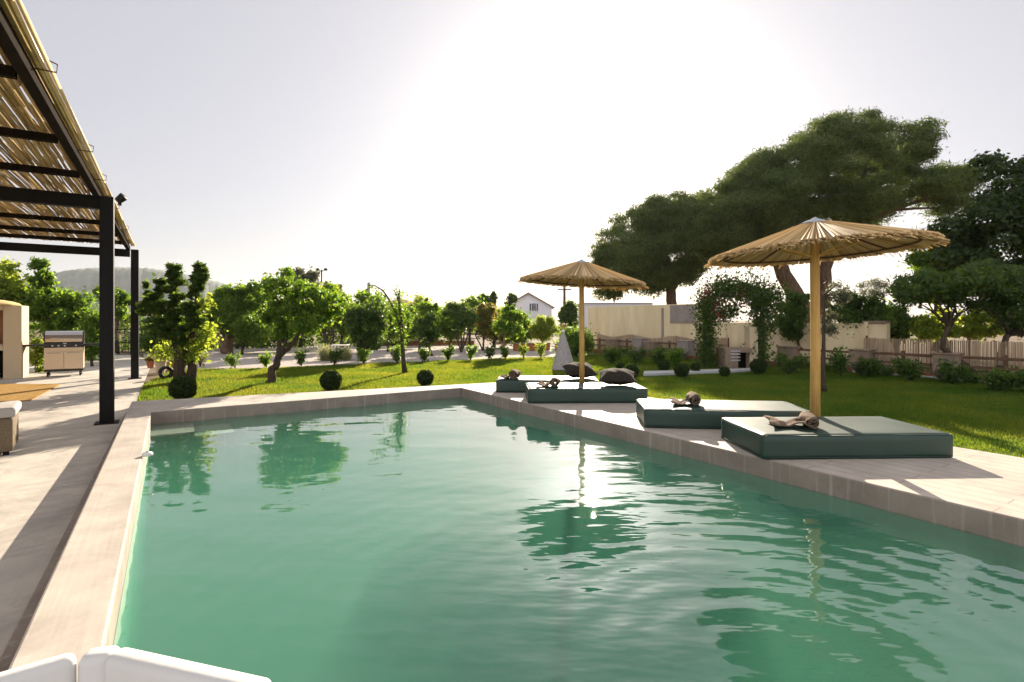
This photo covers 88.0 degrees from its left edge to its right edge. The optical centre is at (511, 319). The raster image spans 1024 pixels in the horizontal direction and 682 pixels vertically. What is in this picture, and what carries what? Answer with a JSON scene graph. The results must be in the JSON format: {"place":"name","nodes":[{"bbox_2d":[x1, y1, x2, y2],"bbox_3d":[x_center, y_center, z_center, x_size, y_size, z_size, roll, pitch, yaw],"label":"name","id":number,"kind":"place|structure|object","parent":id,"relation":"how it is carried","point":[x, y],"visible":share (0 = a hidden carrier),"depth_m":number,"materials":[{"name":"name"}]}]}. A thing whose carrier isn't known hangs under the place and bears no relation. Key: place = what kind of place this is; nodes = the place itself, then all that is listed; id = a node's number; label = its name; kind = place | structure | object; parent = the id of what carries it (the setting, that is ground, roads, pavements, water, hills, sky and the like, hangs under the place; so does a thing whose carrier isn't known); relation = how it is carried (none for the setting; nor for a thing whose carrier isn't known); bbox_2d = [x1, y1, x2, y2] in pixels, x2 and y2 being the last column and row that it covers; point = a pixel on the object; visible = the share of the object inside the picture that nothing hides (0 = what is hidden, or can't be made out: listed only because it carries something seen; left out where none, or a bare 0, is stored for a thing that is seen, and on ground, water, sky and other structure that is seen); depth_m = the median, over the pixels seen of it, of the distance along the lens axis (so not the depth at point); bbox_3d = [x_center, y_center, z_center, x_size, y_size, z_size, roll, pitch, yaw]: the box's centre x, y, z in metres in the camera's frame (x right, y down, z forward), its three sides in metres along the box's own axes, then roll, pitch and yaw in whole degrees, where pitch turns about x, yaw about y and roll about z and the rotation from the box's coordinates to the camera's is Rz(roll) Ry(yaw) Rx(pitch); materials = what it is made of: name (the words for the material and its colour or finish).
{"place":"outdoors","nodes":[
{"label":"outdoors","id":0,"kind":"place"},
{"bbox_2d":[0,355,149,656],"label":"terrace","id":1,"kind":"structure","parent":0,"point":[50,463],"depth_m":5.24,"materials":[{"name":"stone"}]},
{"bbox_2d":[0,400,21,455],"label":"wicker seat","id":2,"kind":"object","parent":1,"relation":"on","point":[9,424],"visible":1,"depth_m":5.66,"materials":[{"name":"beige wicker"}]},
{"bbox_2d":[0,300,28,378],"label":"masonry oven","id":3,"kind":"object","parent":1,"relation":"on","point":[14,338],"visible":1,"depth_m":13.03,"materials":[{"name":"beige paint"}]},
{"bbox_2d":[0,255,39,305],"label":"leafy tree","id":4,"kind":"object","parent":1,"relation":"on","point":[10,280],"visible":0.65,"depth_m":16.35,"materials":[{"name":"green plant"}]},
{"bbox_2d":[0,384,60,401],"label":"jute rug","id":5,"kind":"object","parent":1,"relation":"on","point":[19,392],"visible":1,"depth_m":10.57,"materials":[{"name":"wicker"}]},
{"bbox_2d":[29,335,43,372],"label":"leafy shrub","id":6,"kind":"object","parent":1,"relation":"on","point":[36,356],"visible":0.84,"depth_m":14.50,"materials":[{"name":"green plant"}]},
{"bbox_2d":[11,256,98,338],"bbox_3d":[-14.823,-0.226,17.258,2.197,3.740,2.328,0,0,38],"label":"leafy tree","id":7,"kind":"object","parent":1,"relation":"on","point":[52,307],"visible":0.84,"depth_m":16.95,"materials":[{"name":"green plant"}]},
{"bbox_2d":[23,331,98,376],"bbox_3d":[-11.618,0.868,13.772,1.670,1.161,0.590,0,0,-36],"label":"gas grill","id":8,"kind":"object","parent":1,"relation":"on","point":[64,350],"visible":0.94,"depth_m":13.58,"materials":[{"name":"silver metal"}]},
{"bbox_2d":[44,352,63,369],"bbox_3d":[-11.631,1.040,13.461,0.378,0.440,0.040,0,0,-36],"label":"door","id":9,"kind":"structure","parent":8,"relation":"in","point":[52,360],"depth_m":13.45,"materials":[{"name":"brown metal"}]},
{"bbox_2d":[64,351,82,368],"bbox_3d":[-11.321,1.040,13.686,0.378,0.440,0.040,0,0,-36],"label":"door","id":10,"kind":"structure","parent":8,"relation":"in","point":[72,359],"depth_m":13.69,"materials":[{"name":"brown metal"}]},
{"bbox_2d":[0,0,141,424],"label":"pergola","id":11,"kind":"object","parent":1,"relation":"on","point":[24,67],"visible":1,"depth_m":6.97,"materials":[{"name":"black metal"}]},
{"bbox_2d":[73,303,115,365],"bbox_3d":[-13.129,0.488,16.568,1.149,2.039,1.135,0,0,0],"label":"leafy shrub","id":12,"kind":"object","parent":1,"relation":"on","point":[89,326],"visible":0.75,"depth_m":16.33,"materials":[{"name":"green plant"}]},
{"bbox_2d":[20,267,279,317],"bbox_3d":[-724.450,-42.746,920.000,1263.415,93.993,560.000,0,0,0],"label":"hills","id":13,"kind":"structure","parent":0,"point":[80,278],"depth_m":836.28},
{"bbox_2d":[126,382,495,484],"bbox_3d":[-2.522,2.050,8.890,6.661,1.600,1.273,0,0,-24],"label":"pool surround","id":14,"kind":"object","parent":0,"point":[176,410],"visible":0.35,"depth_m":8.30,"materials":[{"name":"stone"}]},
{"bbox_2d":[147,397,553,446],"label":"pool wall","id":15,"kind":"structure","parent":0,"point":[421,408],"depth_m":7.69,"materials":[{"name":"tile"}]},
{"bbox_2d":[144,345,578,369],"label":"gravel drive","id":16,"kind":"structure","parent":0,"point":[288,359],"depth_m":21.13,"materials":[{"name":"gravel"}]},
{"bbox_2d":[129,314,189,355],"bbox_3d":[-13.222,0.437,19.961,2.068,2.058,1.808,0,0,0],"label":"dark shrub","id":17,"kind":"object","parent":16,"relation":"on","point":[146,338],"visible":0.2,"depth_m":19.72,"materials":[{"name":"green plant"}]},
{"bbox_2d":[205,279,268,353],"bbox_3d":[-11.771,-0.051,22.912,2.965,3.576,2.253,0,0,-15],"label":"citrus tree","id":18,"kind":"object","parent":16,"relation":"on","point":[229,299],"visible":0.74,"depth_m":22.59,"materials":[{"name":"green plant"}]},
{"bbox_2d":[220,307,274,354],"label":"citrus tree","id":19,"kind":"object","parent":16,"relation":"on","point":[258,333],"visible":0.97,"depth_m":21.90,"materials":[{"name":"green plant"}]},
{"bbox_2d":[311,283,353,347],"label":"citrus tree","id":20,"kind":"object","parent":16,"relation":"on","point":[324,329],"visible":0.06,"depth_m":23.94,"materials":[{"name":"green plant"}]},
{"bbox_2d":[332,291,366,347],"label":"orchard tree","id":21,"kind":"object","parent":16,"relation":"on","point":[341,329],"visible":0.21,"depth_m":24.85,"materials":[{"name":"green plant"}]},
{"bbox_2d":[334,294,396,352],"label":"citrus tree","id":22,"kind":"object","parent":16,"relation":"on","point":[365,329],"visible":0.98,"depth_m":18.54,"materials":[{"name":"green plant"}]},
{"bbox_2d":[384,303,414,351],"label":"citrus tree","id":23,"kind":"object","parent":16,"relation":"on","point":[408,316],"visible":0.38,"depth_m":23.92,"materials":[{"name":"green plant"}]},
{"bbox_2d":[383,303,418,342],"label":"orchard tree","id":24,"kind":"object","parent":16,"relation":"on","point":[413,331],"visible":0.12,"depth_m":26.76,"materials":[{"name":"green plant"}]},
{"bbox_2d":[411,296,443,350],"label":"citrus tree","id":25,"kind":"object","parent":16,"relation":"on","point":[423,308],"visible":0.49,"depth_m":23.41,"materials":[{"name":"green plant"}]},
{"bbox_2d":[414,310,441,355],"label":"citrus tree","id":26,"kind":"object","parent":16,"relation":"on","point":[428,327],"visible":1,"depth_m":21.10,"materials":[{"name":"green plant"}]},
{"bbox_2d":[432,302,466,347],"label":"orchard tree","id":27,"kind":"object","parent":16,"relation":"on","point":[446,332],"visible":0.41,"depth_m":26.62,"materials":[{"name":"green plant"}]},
{"bbox_2d":[440,300,482,351],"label":"multi stem tree","id":28,"kind":"object","parent":16,"relation":"on","point":[465,315],"visible":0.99,"depth_m":23.70,"materials":[{"name":"green plant"}]},
{"bbox_2d":[460,294,486,345],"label":"orchard tree","id":29,"kind":"object","parent":16,"relation":"on","point":[472,299],"visible":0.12,"depth_m":28.94,"materials":[{"name":"green plant"}]},
{"bbox_2d":[474,302,498,350],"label":"russet tree","id":30,"kind":"object","parent":16,"relation":"on","point":[488,312],"visible":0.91,"depth_m":24.64,"materials":[{"name":"green plant"}]},
{"bbox_2d":[472,306,513,347],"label":"orchard tree","id":31,"kind":"object","parent":16,"relation":"on","point":[492,335],"visible":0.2,"depth_m":26.61,"materials":[{"name":"green plant"}]},
{"bbox_2d":[489,304,526,346],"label":"tree","id":32,"kind":"object","parent":16,"relation":"on","point":[508,329],"visible":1,"depth_m":21.09,"materials":[{"name":"green plant"}]},
{"bbox_2d":[508,309,536,345],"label":"orchard tree","id":33,"kind":"object","parent":16,"relation":"on","point":[524,339],"visible":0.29,"depth_m":26.49,"materials":[{"name":"green plant"}]},
{"bbox_2d":[526,313,559,344],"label":"feathery shrub","id":34,"kind":"object","parent":16,"relation":"on","point":[543,329],"visible":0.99,"depth_m":25.73,"materials":[{"name":"green plant"}]},
{"bbox_2d":[0,320,1023,397],"bbox_3d":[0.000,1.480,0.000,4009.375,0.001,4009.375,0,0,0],"label":"ground","id":35,"kind":"structure","parent":0,"point":[152,374],"depth_m":34.37,"materials":[{"name":"soil"}]},
{"bbox_2d":[90,284,130,353],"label":"clipped tree","id":36,"kind":"object","parent":35,"relation":"on","point":[122,299],"visible":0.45,"depth_m":22.94,"materials":[{"name":"green plant"}]},
{"bbox_2d":[115,313,185,351],"bbox_3d":[-17.530,0.623,24.991,4.108,1.940,1.226,0,0,0],"label":"hedge","id":37,"kind":"object","parent":35,"relation":"on","point":[123,325],"visible":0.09,"depth_m":24.68,"materials":[{"name":"green plant"}]},
{"bbox_2d":[185,324,314,349],"bbox_3d":[-13.565,0.782,27.247,6.436,1.686,1.325,0,0,-23],"label":"hedge","id":38,"kind":"object","parent":35,"relation":"on","point":[306,341],"visible":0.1,"depth_m":27.40,"materials":[{"name":"green plant"}]},
{"bbox_2d":[284,264,325,335],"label":"tree","id":39,"kind":"object","parent":35,"relation":"on","point":[312,276],"visible":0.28,"depth_m":32.64,"materials":[{"name":"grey plant"}]},
{"bbox_2d":[349,289,390,307],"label":"tree","id":40,"kind":"object","parent":35,"relation":"on","point":[362,296],"visible":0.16,"depth_m":31.24,"materials":[{"name":"green plant"}]},
{"bbox_2d":[315,326,440,346],"bbox_3d":[-7.395,0.896,29.712,6.955,1.495,1.273,0,0,-22],"label":"hedge","id":41,"kind":"object","parent":35,"relation":"on","point":[319,339],"visible":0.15,"depth_m":28.76,"materials":[{"name":"green plant"}]},
{"bbox_2d":[554,297,578,337],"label":"cypress","id":42,"kind":"object","parent":35,"relation":"on","point":[568,312],"visible":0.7,"depth_m":30.63,"materials":[{"name":"green plant"}]},
{"bbox_2d":[585,187,715,304],"bbox_3d":[9.424,-3.525,34.079,10.165,10.153,9.452,0,0,0],"label":"umbrella pine","id":43,"kind":"object","parent":35,"relation":"on","point":[649,246],"visible":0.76,"depth_m":32.03,"materials":[{"name":"green plant"}]},
{"bbox_2d":[588,304,715,355],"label":"garden wall","id":44,"kind":"structure","parent":35,"relation":"on","point":[654,321],"depth_m":22.84,"materials":[{"name":"paint"}]},
{"bbox_2d":[597,333,728,355],"bbox_3d":[5.767,1.034,21.516,0.112,0.832,6.828,0,0,-33],"label":"reed screen","id":45,"kind":"object","parent":35,"relation":"on","point":[723,341],"visible":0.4,"depth_m":21.23,"materials":[{"name":"brown wood"}]},
{"bbox_2d":[776,345,800,361],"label":"stone pillar","id":46,"kind":"structure","parent":35,"relation":"on","point":[792,351],"depth_m":16.15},
{"bbox_2d":[769,287,809,348],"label":"garden tree","id":47,"kind":"object","parent":35,"relation":"on","point":[792,328],"visible":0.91,"depth_m":16.95,"materials":[{"name":"green plant"}]},
{"bbox_2d":[713,321,890,367],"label":"garden wall","id":48,"kind":"structure","parent":35,"relation":"on","point":[874,329],"depth_m":16.36,"materials":[{"name":"paint"}]},
{"bbox_2d":[678,105,991,322],"bbox_3d":[18.723,-5.341,29.778,18.688,13.945,9.726,0,0,0],"label":"umbrella pine","id":49,"kind":"object","parent":35,"relation":"on","point":[761,193],"visible":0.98,"depth_m":28.04,"materials":[{"name":"green plant"}]},
{"bbox_2d":[825,289,897,337],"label":"garden tree","id":50,"kind":"object","parent":35,"relation":"on","point":[860,309],"visible":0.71,"depth_m":16.12,"materials":[{"name":"green plant"}]},
{"bbox_2d":[847,348,876,366],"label":"stone pillar","id":51,"kind":"structure","parent":35,"relation":"on","point":[858,352],"depth_m":14.49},
{"bbox_2d":[851,274,892,301],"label":"dry palm","id":52,"kind":"object","parent":35,"relation":"on","point":[875,284],"visible":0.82,"depth_m":22.07,"materials":[{"name":"grey plant"}]},
{"bbox_2d":[883,305,915,343],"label":"dark bush","id":53,"kind":"object","parent":35,"relation":"on","point":[903,320],"visible":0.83,"depth_m":16.80,"materials":[{"name":"green plant"}]},
{"bbox_2d":[895,223,954,351],"bbox_3d":[16.778,-1.283,20.976,2.900,5.111,3.108,0,0,11],"label":"loose tree","id":54,"kind":"object","parent":35,"relation":"on","point":[912,259],"visible":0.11,"depth_m":20.77,"materials":[{"name":"green plant"}]},
{"bbox_2d":[864,336,1022,374],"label":"fence","id":55,"kind":"object","parent":35,"relation":"on","point":[973,348],"visible":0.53,"depth_m":13.26,"materials":[{"name":"brown wood"}]},
{"bbox_2d":[931,352,964,372],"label":"stone pillar","id":56,"kind":"structure","parent":35,"relation":"on","point":[949,357],"depth_m":12.88,"materials":[{"name":"stone"}]},
{"bbox_2d":[885,258,1023,374],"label":"crooked tree","id":57,"kind":"object","parent":35,"relation":"on","point":[997,290],"visible":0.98,"depth_m":12.77,"materials":[{"name":"green plant"}]},
{"bbox_2d":[908,298,1005,348],"bbox_3d":[15.900,-0.113,19.110,4.126,2.660,2.079,0,0,0],"label":"backlit bush","id":58,"kind":"object","parent":35,"relation":"on","point":[974,327],"visible":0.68,"depth_m":18.66,"materials":[{"name":"green plant"}]},
{"bbox_2d":[920,148,1023,271],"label":"dark tree","id":59,"kind":"object","parent":35,"relation":"on","point":[970,236],"visible":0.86,"depth_m":16.28,"materials":[{"name":"green plant"}]},
{"bbox_2d":[962,355,1023,370],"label":"rail fence","id":60,"kind":"object","parent":35,"relation":"on","point":[1005,359],"visible":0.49,"depth_m":12.19,"materials":[{"name":"brown wood"}]},
{"bbox_2d":[0,0,1023,319],"label":"sky","id":61,"kind":"structure","parent":0,"point":[445,150],"materials":[{"name":"white"}]},
{"bbox_2d":[138,461,913,681],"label":"pool floor","id":62,"kind":"structure","parent":0,"point":[459,571],"depth_m":4.89,"materials":[{"name":"paint"}]},
{"bbox_2d":[8,412,150,681],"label":"pool coping","id":63,"kind":"object","parent":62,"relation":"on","point":[76,612],"visible":0.67,"depth_m":2.69,"materials":[{"name":"stone"}]},
{"bbox_2d":[0,412,126,671],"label":"coping ledge","id":64,"kind":"object","parent":63,"relation":"attached to","point":[9,651],"visible":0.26,"depth_m":2.77,"materials":[{"name":"stone"}]},
{"bbox_2d":[150,428,310,528],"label":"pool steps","id":65,"kind":"structure","parent":62,"relation":"on","point":[200,478],"depth_m":7.01,"materials":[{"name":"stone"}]},
{"bbox_2d":[114,412,1023,681],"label":"pool lining","id":66,"kind":"object","parent":62,"relation":"on","point":[916,600],"visible":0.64,"depth_m":4.67,"materials":[{"name":"tile"}]},
{"bbox_2d":[510,292,554,322],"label":"white house","id":67,"kind":"structure","parent":0,"point":[528,302],"depth_m":68.00,"materials":[{"name":"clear paint"}]},
{"bbox_2d":[136,352,1023,457],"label":"lawn","id":68,"kind":"structure","parent":0,"point":[1003,452],"depth_m":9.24,"materials":[{"name":"plant"}]},
{"bbox_2d":[134,260,227,379],"bbox_3d":[-7.738,0.056,12.363,2.065,2.898,0.768,0,0,0],"label":"candle tree","id":69,"kind":"object","parent":68,"relation":"on","point":[195,342],"visible":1,"depth_m":12.26,"materials":[{"name":"green plant"}]},
{"bbox_2d":[167,375,197,398],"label":"ball shrub","id":70,"kind":"object","parent":68,"relation":"on","point":[182,387],"visible":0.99,"depth_m":9.42,"materials":[{"name":"green plant"}]},
{"bbox_2d":[256,266,351,382],"bbox_3d":[-4.822,0.137,12.217,2.050,2.835,1.918,0,0,0],"label":"citrus tree","id":71,"kind":"object","parent":68,"relation":"on","point":[293,306],"visible":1,"depth_m":12.01,"materials":[{"name":"green plant"}]},
{"bbox_2d":[319,370,342,390],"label":"ball shrub","id":72,"kind":"object","parent":68,"relation":"on","point":[330,380],"visible":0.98,"depth_m":10.65,"materials":[{"name":"green plant"}]},
{"bbox_2d":[368,282,411,372],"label":"arching tree","id":73,"kind":"object","parent":68,"relation":"on","point":[397,311],"visible":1,"depth_m":14.44,"materials":[{"name":"green plant"}]},
{"bbox_2d":[416,369,433,385],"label":"ball shrub","id":74,"kind":"object","parent":68,"relation":"on","point":[425,377],"visible":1,"depth_m":11.50,"materials":[{"name":"green plant"}]},
{"bbox_2d":[552,324,573,369],"bbox_3d":[1.500,0.786,15.358,0.684,1.333,0.699,0,0,0],"label":"play tent","id":75,"kind":"object","parent":68,"relation":"on","point":[563,355],"visible":0.87,"depth_m":15.19,"materials":[{"name":"fabric"}]},
{"bbox_2d":[551,321,600,355],"bbox_3d":[2.536,0.926,21.215,2.249,1.758,1.949,0,0,41],"label":"round bush","id":76,"kind":"object","parent":68,"relation":"on","point":[572,335],"visible":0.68,"depth_m":20.89,"materials":[{"name":"green plant"}]},
{"bbox_2d":[601,342,628,362],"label":"bed shrub","id":77,"kind":"object","parent":68,"relation":"on","point":[612,355],"visible":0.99,"depth_m":17.52,"materials":[{"name":"green plant"}]},
{"bbox_2d":[627,344,649,362],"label":"bed shrub","id":78,"kind":"object","parent":68,"relation":"on","point":[637,356],"visible":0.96,"depth_m":17.39,"materials":[{"name":"green plant"}]},
{"bbox_2d":[663,346,685,365],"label":"bed shrub","id":79,"kind":"object","parent":68,"relation":"on","point":[676,357],"visible":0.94,"depth_m":16.41,"materials":[{"name":"green plant"}]},
{"bbox_2d":[716,327,757,368],"bbox_3d":[6.753,0.830,15.822,1.100,1.240,0.587,0,0,-7],"label":"stone counter","id":80,"kind":"object","parent":68,"relation":"on","point":[736,357],"visible":0.84,"depth_m":15.73,"materials":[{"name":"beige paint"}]},
{"bbox_2d":[679,266,799,368],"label":"climbing arch","id":81,"kind":"structure","parent":68,"relation":"on","point":[762,299],"depth_m":15.77,"materials":[{"name":"green plant"}]},
{"bbox_2d":[749,359,766,373],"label":"ball shrub","id":82,"kind":"object","parent":68,"relation":"on","point":[757,366],"visible":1,"depth_m":14.01,"materials":[{"name":"green plant"}]},
{"bbox_2d":[764,344,809,374],"bbox_3d":[7.263,1.066,13.869,1.189,0.818,0.698,0,0,0],"label":"bed shrub","id":83,"kind":"object","parent":68,"relation":"on","point":[784,363],"visible":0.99,"depth_m":13.85,"materials":[{"name":"green plant"}]},
{"bbox_2d":[820,280,858,391],"bbox_3d":[6.540,0.333,10.685,0.706,2.307,0.694,0,0,0],"label":"grey tree","id":84,"kind":"object","parent":68,"relation":"on","point":[840,296],"visible":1,"depth_m":10.68,"materials":[{"name":"green plant"}]},
{"bbox_2d":[827,346,854,376],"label":"bed shrub","id":85,"kind":"object","parent":68,"relation":"on","point":[840,362],"visible":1,"depth_m":13.42,"materials":[{"name":"green plant"}]},
{"bbox_2d":[852,354,884,376],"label":"bed shrub","id":86,"kind":"object","parent":68,"relation":"on","point":[869,366],"visible":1,"depth_m":13.38,"materials":[{"name":"green plant"}]},
{"bbox_2d":[889,354,929,381],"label":"bed shrub","id":87,"kind":"object","parent":68,"relation":"on","point":[908,369],"visible":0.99,"depth_m":12.24,"materials":[{"name":"green plant"}]},
{"bbox_2d":[933,358,980,383],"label":"bed shrub","id":88,"kind":"object","parent":68,"relation":"on","point":[951,373],"visible":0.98,"depth_m":11.80,"materials":[{"name":"green plant"}]},
{"bbox_2d":[969,367,1023,391],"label":"bed shrub","id":89,"kind":"object","parent":68,"relation":"on","point":[995,379],"visible":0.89,"depth_m":10.68,"materials":[{"name":"green plant"}]},
{"bbox_2d":[996,365,1023,393],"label":"bed shrub","id":90,"kind":"object","parent":68,"relation":"on","point":[1019,378],"visible":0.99,"depth_m":10.40,"materials":[{"name":"green plant"}]},
{"bbox_2d":[578,300,655,330],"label":"white building","id":91,"kind":"structure","parent":0,"point":[609,303],"depth_m":60.00,"materials":[{"name":"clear paint"}]},
{"bbox_2d":[643,368,750,375],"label":"garden path","id":92,"kind":"structure","parent":0,"point":[666,372],"depth_m":14.32,"materials":[{"name":"concrete"}]},
{"bbox_2d":[461,384,1023,681],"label":"sun deck","id":93,"kind":"structure","parent":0,"point":[976,492],"depth_m":4.47,"materials":[{"name":"beige stone"}]},
{"bbox_2d":[496,376,597,392],"bbox_3d":[0.620,1.134,9.380,1.761,0.219,0.731,0,0,4],"label":"daybed","id":94,"kind":"object","parent":93,"relation":"on","point":[511,385],"visible":0.52,"depth_m":9.07,"materials":[{"name":"teal fabric"}]},
{"bbox_2d":[562,362,597,377],"bbox_3d":[1.189,0.891,9.359,0.553,0.266,0.456,0,0,-6],"label":"pillow","id":95,"kind":"object","parent":94,"relation":"on","point":[572,370],"visible":0.81,"depth_m":9.20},
{"bbox_2d":[517,259,647,381],"bbox_3d":[1.169,0.115,8.857,2.168,2.270,2.169,0,0,0],"label":"sun umbrella","id":96,"kind":"object","parent":93,"relation":"on","point":[581,274],"visible":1,"depth_m":8.81,"materials":[{"name":"wicker"}]},
{"bbox_2d":[525,382,647,402],"bbox_3d":[1.130,1.134,8.320,1.811,0.220,0.831,0,0,-2],"label":"daybed","id":97,"kind":"object","parent":93,"relation":"on","point":[581,392],"visible":0.89,"depth_m":7.92,"materials":[{"name":"teal fabric"}]},
{"bbox_2d":[599,368,636,384],"bbox_3d":[1.658,0.898,8.379,0.573,0.252,0.460,0,0,8],"label":"pillow","id":98,"kind":"object","parent":97,"relation":"on","point":[614,376],"visible":1,"depth_m":8.22,"materials":[{"name":"fabric"}]},
{"bbox_2d":[636,399,809,428],"bbox_3d":[2.500,1.135,6.420,1.871,0.219,0.831,0,0,7],"label":"daybed","id":99,"kind":"object","parent":93,"relation":"on","point":[667,413],"visible":0.73,"depth_m":6.09,"materials":[{"name":"teal fabric"}]},
{"bbox_2d":[669,391,700,405],"bbox_3d":[2.103,0.954,6.433,0.368,0.140,0.356,0,0,12],"label":"towel","id":100,"kind":"object","parent":99,"relation":"on","point":[693,398],"visible":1,"depth_m":6.33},
{"bbox_2d":[704,217,949,416],"bbox_3d":[3.260,0.073,5.698,2.241,2.355,2.259,0,0,0],"label":"sun umbrella","id":101,"kind":"object","parent":93,"relation":"on","point":[814,241],"visible":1,"depth_m":5.66,"materials":[{"name":"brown wood"}]},
{"bbox_2d":[721,416,952,458],"bbox_3d":[3.100,1.134,5.200,1.771,0.220,0.911,0,0,-2],"label":"daybed","id":102,"kind":"object","parent":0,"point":[853,437],"visible":0.94,"depth_m":4.78,"materials":[{"name":"teal fabric"}]},
{"bbox_2d":[763,411,818,428],"bbox_3d":[2.713,0.964,5.141,0.458,0.121,0.413,0,0,16],"label":"towel","id":103,"kind":"object","parent":102,"relation":"on","point":[809,420],"visible":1,"depth_m":5.05,"materials":[{"name":"fabric"}]},
{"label":"pool terrace","id":104,"kind":"structure","parent":0,"visible":0},
{"bbox_2d":[0,646,270,681],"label":"corner sofa","id":105,"kind":"object","parent":104,"relation":"on","point":[109,664],"visible":1,"depth_m":1.02,"materials":[{"name":"white fabric"}]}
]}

